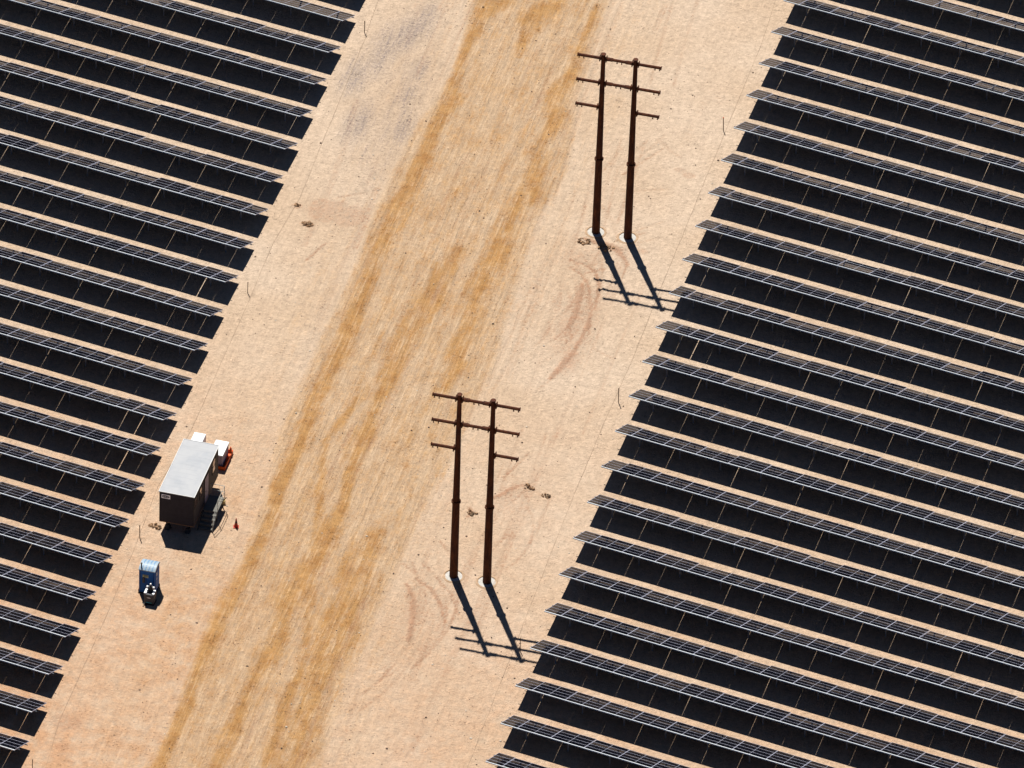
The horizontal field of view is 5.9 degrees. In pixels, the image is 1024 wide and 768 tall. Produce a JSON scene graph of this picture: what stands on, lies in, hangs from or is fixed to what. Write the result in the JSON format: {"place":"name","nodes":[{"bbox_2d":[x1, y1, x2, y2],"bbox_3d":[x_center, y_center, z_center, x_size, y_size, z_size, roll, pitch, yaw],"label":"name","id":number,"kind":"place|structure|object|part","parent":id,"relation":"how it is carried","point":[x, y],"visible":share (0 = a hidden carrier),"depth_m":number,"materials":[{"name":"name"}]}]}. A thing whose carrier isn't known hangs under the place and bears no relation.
{"place":"outdoors","nodes":[
{"label":"outdoors","id":0,"kind":"place"},
{"bbox_2d":[141,0,620,767],"bbox_3d":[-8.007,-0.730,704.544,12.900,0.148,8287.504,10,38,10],"label":"dirt road","id":1,"kind":"structure","parent":0,"point":[431,310],"depth_m":703.27,"materials":[{"name":"beige soil"}]},
{"bbox_2d":[0,0,1023,767],"bbox_3d":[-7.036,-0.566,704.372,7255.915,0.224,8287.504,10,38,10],"label":"ground","id":2,"kind":"structure","parent":0,"point":[574,294],"depth_m":704.54,"materials":[{"name":"beige sand"}]},
{"bbox_2d":[0,733,28,750],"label":"solar panel row","id":3,"kind":"object","parent":2,"relation":"on","point":[13,743],"visible":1,"depth_m":669.00,"materials":[{"name":"black glass"}]},
{"bbox_2d":[0,690,45,714],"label":"solar panel row","id":4,"kind":"object","parent":2,"relation":"on","point":[17,702],"visible":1,"depth_m":672.39,"materials":[{"name":"black glass"}]},
{"bbox_2d":[0,647,62,677],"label":"solar panel row","id":5,"kind":"object","parent":2,"relation":"on","point":[30,663],"visible":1,"depth_m":675.80,"materials":[{"name":"black glass"}]},
{"bbox_2d":[0,605,79,639],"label":"solar panel row","id":6,"kind":"object","parent":2,"relation":"on","point":[9,614],"visible":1,"depth_m":679.25,"materials":[{"name":"black glass"}]},
{"bbox_2d":[0,563,95,602],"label":"solar panel row","id":7,"kind":"object","parent":2,"relation":"on","point":[41,582],"visible":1,"depth_m":682.69,"materials":[{"name":"black glass"}]},
{"bbox_2d":[0,523,112,566],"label":"solar panel row","id":8,"kind":"object","parent":2,"relation":"on","point":[44,541],"visible":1,"depth_m":686.15,"materials":[{"name":"black glass"}]},
{"bbox_2d":[0,482,128,530],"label":"solar panel row","id":9,"kind":"object","parent":2,"relation":"on","point":[51,502],"visible":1,"depth_m":689.62,"materials":[{"name":"black glass"}]},
{"bbox_2d":[0,442,144,494],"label":"solar panel row","id":10,"kind":"object","parent":2,"relation":"on","point":[77,470],"visible":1,"depth_m":693.07,"materials":[{"name":"black glass"}]},
{"bbox_2d":[0,401,160,458],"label":"solar panel row","id":11,"kind":"object","parent":2,"relation":"on","point":[98,435],"visible":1,"depth_m":696.50,"materials":[{"name":"black glass"}]},
{"bbox_2d":[0,361,176,423],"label":"solar panel row","id":12,"kind":"object","parent":2,"relation":"on","point":[83,391],"visible":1,"depth_m":700.02,"materials":[{"name":"black glass"}]},
{"bbox_2d":[0,323,191,388],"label":"solar panel row","id":13,"kind":"object","parent":2,"relation":"on","point":[86,353],"visible":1,"depth_m":703.50,"materials":[{"name":"black glass"}]},
{"bbox_2d":[0,284,207,353],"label":"solar panel row","id":14,"kind":"object","parent":2,"relation":"on","point":[102,319],"visible":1,"depth_m":706.95,"materials":[{"name":"black glass"}]},
{"bbox_2d":[0,246,222,319],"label":"solar panel row","id":15,"kind":"object","parent":2,"relation":"on","point":[79,274],"visible":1,"depth_m":710.41,"materials":[{"name":"black glass"}]},
{"bbox_2d":[0,208,237,285],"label":"solar panel row","id":16,"kind":"object","parent":2,"relation":"on","point":[56,229],"visible":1,"depth_m":713.88,"materials":[{"name":"black glass"}]},
{"bbox_2d":[0,170,252,251],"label":"solar panel row","id":17,"kind":"object","parent":2,"relation":"on","point":[72,196],"visible":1,"depth_m":717.32,"materials":[{"name":"black glass"}]},
{"bbox_2d":[0,133,267,218],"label":"solar panel row","id":18,"kind":"object","parent":2,"relation":"on","point":[164,184],"visible":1,"depth_m":720.78,"materials":[{"name":"black glass"}]},
{"bbox_2d":[0,96,282,185],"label":"solar panel row","id":19,"kind":"object","parent":2,"relation":"on","point":[134,138],"visible":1,"depth_m":724.32,"materials":[{"name":"black glass"}]},
{"bbox_2d":[138,559,159,593],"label":"portable toilet","id":20,"kind":"object","parent":2,"relation":"on","point":[148,572],"visible":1,"depth_m":682.86,"materials":[{"name":"blue plastic"}]},
{"bbox_2d":[155,567,158,589],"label":"door","id":21,"kind":"structure","parent":20,"relation":"in","point":[157,572],"depth_m":683.30,"materials":[{"name":"blue plastic"}]},
{"bbox_2d":[0,60,297,152],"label":"solar panel row","id":22,"kind":"object","parent":2,"relation":"on","point":[124,99],"visible":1,"depth_m":727.77,"materials":[{"name":"black glass"}]},
{"bbox_2d":[142,583,156,606],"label":"handwash station","id":23,"kind":"object","parent":2,"relation":"on","point":[150,596],"visible":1,"depth_m":682.41,"materials":[{"name":"grey plastic"}]},
{"bbox_2d":[148,522,161,529],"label":"brush pile","id":24,"kind":"object","parent":2,"relation":"on","point":[157,526],"visible":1,"depth_m":689.55,"materials":[{"name":"beige plant"}]},
{"bbox_2d":[0,24,311,120],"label":"solar panel row","id":25,"kind":"object","parent":2,"relation":"on","point":[179,78],"visible":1,"depth_m":731.19,"materials":[{"name":"black glass"}]},
{"bbox_2d":[9,0,325,88],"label":"solar panel row","id":26,"kind":"object","parent":2,"relation":"on","point":[224,55],"visible":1,"depth_m":734.30,"materials":[{"name":"black glass"}]},
{"bbox_2d":[159,439,218,533],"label":"office trailer","id":27,"kind":"object","parent":2,"relation":"on","point":[191,476],"visible":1,"depth_m":688.80,"materials":[{"name":"white metal"}]},
{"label":"window","id":28,"kind":"part","parent":27,"relation":"part of","materials":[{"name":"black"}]},
{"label":"window","id":29,"kind":"part","parent":27,"relation":"part of","materials":[{"name":"black"}]},
{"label":"door","id":30,"kind":"part","parent":27,"relation":"part of","materials":[{"name":"metal"}]},
{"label":"window","id":31,"kind":"part","parent":27,"relation":"part of","materials":[{"name":"black"}]},
{"bbox_2d":[191,432,205,441],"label":"white cabinet","id":32,"kind":"object","parent":2,"relation":"on","point":[200,437],"visible":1,"depth_m":695.83,"materials":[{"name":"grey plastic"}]},
{"bbox_2d":[198,483,224,532],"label":"metal stairs","id":33,"kind":"structure","parent":2,"relation":"on","point":[213,503],"depth_m":690.01,"materials":[{"name":"black metal"}]},
{"bbox_2d":[47,2,377,761],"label":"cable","id":34,"kind":"object","parent":2,"relation":"on","point":[229,344],"visible":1,"depth_m":702.06,"materials":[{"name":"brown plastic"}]},
{"bbox_2d":[218,447,232,470],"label":"spill tray","id":35,"kind":"object","parent":2,"relation":"on","point":[230,454],"visible":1,"depth_m":695.65,"materials":[{"name":"orange plastic"}]},
{"bbox_2d":[214,440,228,466],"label":"storage tank","id":36,"kind":"object","parent":35,"relation":"in","point":[223,452],"visible":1,"depth_m":695.17,"materials":[{"name":"white plastic"}]},
{"bbox_2d":[126,0,340,56],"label":"solar panel row","id":37,"kind":"object","parent":2,"relation":"on","point":[261,29],"visible":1,"depth_m":736.28,"materials":[{"name":"black glass"}]},
{"bbox_2d":[233,518,238,528],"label":"traffic cone","id":38,"kind":"object","parent":2,"relation":"on","point":[235,525],"visible":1,"depth_m":689.78,"materials":[{"name":"red"}]},
{"bbox_2d":[252,0,354,25],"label":"solar panel row","id":39,"kind":"object","parent":2,"relation":"on","point":[319,10],"visible":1,"depth_m":738.13,"materials":[{"name":"black glass"}]},
{"bbox_2d":[301,221,313,226],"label":"soil heap","id":40,"kind":"object","parent":2,"relation":"on","point":[308,223],"visible":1,"depth_m":718.27,"materials":[{"name":"brown soil"}]},
{"bbox_2d":[24,0,761,764],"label":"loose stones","id":41,"kind":"object","parent":2,"relation":"on","point":[392,404],"visible":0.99,"depth_m":698.75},
{"bbox_2d":[467,509,477,516],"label":"brush pile","id":42,"kind":"object","parent":2,"relation":"on","point":[470,513],"visible":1,"depth_m":691.83,"materials":[{"name":"beige plant"}]},
{"bbox_2d":[431,392,520,589],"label":"pole frame","id":43,"kind":"object","parent":2,"relation":"on","point":[485,581],"visible":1,"depth_m":681.12,"materials":[{"name":"wood"}]},
{"bbox_2d":[485,753,546,767],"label":"solar panel row","id":44,"kind":"object","parent":2,"relation":"on","point":[502,760],"visible":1,"depth_m":668.89,"materials":[{"name":"black glass"}]},
{"bbox_2d":[524,483,534,489],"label":"brush pile","id":45,"kind":"object","parent":2,"relation":"on","point":[529,486],"visible":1,"depth_m":694.42,"materials":[{"name":"beige plant"}]},
{"bbox_2d":[577,238,590,245],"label":"brush pile","id":46,"kind":"object","parent":2,"relation":"on","point":[583,243],"visible":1,"depth_m":717.56,"materials":[{"name":"beige plant"}]},
{"bbox_2d":[500,715,689,767],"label":"solar panel row","id":47,"kind":"object","parent":2,"relation":"on","point":[568,738],"visible":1,"depth_m":670.60,"materials":[{"name":"black glass"}]},
{"bbox_2d":[598,243,614,251],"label":"brush pile","id":48,"kind":"object","parent":2,"relation":"on","point":[605,249],"visible":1,"depth_m":717.08,"materials":[{"name":"brown plant"}]},
{"bbox_2d":[575,52,661,244],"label":"pole frame","id":49,"kind":"object","parent":2,"relation":"on","point":[627,236],"visible":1,"depth_m":713.56,"materials":[{"name":"wood"}]},
{"bbox_2d":[515,678,833,767],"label":"solar panel row","id":50,"kind":"object","parent":2,"relation":"on","point":[750,749],"visible":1,"depth_m":672.42,"materials":[{"name":"black glass"}]},
{"bbox_2d":[530,640,976,767],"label":"solar panel row","id":51,"kind":"object","parent":2,"relation":"on","point":[763,711],"visible":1,"depth_m":674.29,"materials":[{"name":"black glass"}]},
{"bbox_2d":[544,603,1023,751],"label":"solar panel row","id":52,"kind":"object","parent":2,"relation":"on","point":[986,735],"visible":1,"depth_m":676.94,"materials":[{"name":"black glass"}]},
{"bbox_2d":[559,566,1023,710],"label":"solar panel row","id":53,"kind":"object","parent":2,"relation":"on","point":[810,642],"visible":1,"depth_m":680.36,"materials":[{"name":"black glass"}]},
{"bbox_2d":[573,531,1023,672],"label":"solar panel row","id":54,"kind":"object","parent":2,"relation":"on","point":[803,600],"visible":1,"depth_m":683.78,"materials":[{"name":"black glass"}]},
{"bbox_2d":[587,494,1023,635],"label":"solar panel row","id":55,"kind":"object","parent":2,"relation":"on","point":[801,558],"visible":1,"depth_m":687.17,"materials":[{"name":"black glass"}]},
{"bbox_2d":[601,460,1023,588],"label":"solar panel row","id":56,"kind":"object","parent":2,"relation":"on","point":[870,539],"visible":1,"depth_m":690.58,"materials":[{"name":"black glass"}]},
{"bbox_2d":[615,424,1023,550],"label":"solar panel row","id":57,"kind":"object","parent":2,"relation":"on","point":[767,469],"visible":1,"depth_m":694.04,"materials":[{"name":"black glass"}]},
{"bbox_2d":[628,389,1023,515],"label":"solar panel row","id":58,"kind":"object","parent":2,"relation":"on","point":[855,456],"visible":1,"depth_m":697.39,"materials":[{"name":"black glass"}]},
{"bbox_2d":[642,354,1023,469],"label":"solar panel row","id":59,"kind":"object","parent":2,"relation":"on","point":[707,375],"visible":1,"depth_m":700.77,"materials":[{"name":"black glass"}]},
{"bbox_2d":[655,321,1023,432],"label":"solar panel row","id":60,"kind":"object","parent":2,"relation":"on","point":[880,386],"visible":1,"depth_m":704.21,"materials":[{"name":"black glass"}]},
{"bbox_2d":[669,286,1023,397],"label":"solar panel row","id":61,"kind":"object","parent":2,"relation":"on","point":[773,318],"visible":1,"depth_m":707.65,"materials":[{"name":"black glass"}]},
{"bbox_2d":[682,253,1023,363],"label":"solar panel row","id":62,"kind":"object","parent":2,"relation":"on","point":[845,300],"visible":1,"depth_m":711.04,"materials":[{"name":"black glass"}]},
{"bbox_2d":[695,220,1023,318],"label":"solar panel row","id":63,"kind":"object","parent":2,"relation":"on","point":[892,276],"visible":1,"depth_m":714.37,"materials":[{"name":"black glass"}]},
{"bbox_2d":[708,186,1023,284],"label":"solar panel row","id":64,"kind":"object","parent":2,"relation":"on","point":[844,226],"visible":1,"depth_m":717.89,"materials":[{"name":"black glass"}]},
{"bbox_2d":[721,153,1023,250],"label":"solar panel row","id":65,"kind":"object","parent":2,"relation":"on","point":[819,183],"visible":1,"depth_m":721.30,"materials":[{"name":"black glass"}]},
{"bbox_2d":[734,121,1023,207],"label":"solar panel row","id":66,"kind":"object","parent":2,"relation":"on","point":[821,147],"visible":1,"depth_m":724.72,"materials":[{"name":"black glass"}]},
{"bbox_2d":[746,89,1023,174],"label":"solar panel row","id":67,"kind":"object","parent":2,"relation":"on","point":[925,140],"visible":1,"depth_m":728.08,"materials":[{"name":"black glass"}]},
{"bbox_2d":[759,58,1023,141],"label":"solar panel row","id":68,"kind":"object","parent":2,"relation":"on","point":[897,97],"visible":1,"depth_m":731.51,"materials":[{"name":"black glass"}]},
{"bbox_2d":[771,26,1023,100],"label":"solar panel row","id":69,"kind":"object","parent":2,"relation":"on","point":[871,55],"visible":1,"depth_m":734.88,"materials":[{"name":"black glass"}]},
{"bbox_2d":[783,0,1023,67],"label":"solar panel row","id":70,"kind":"object","parent":2,"relation":"on","point":[883,23],"visible":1,"depth_m":738.24,"materials":[{"name":"black glass"}]},
{"bbox_2d":[894,0,1023,35],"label":"solar panel row","id":71,"kind":"object","parent":2,"relation":"on","point":[973,13],"visible":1,"depth_m":740.30,"materials":[{"name":"black glass"}]}
]}

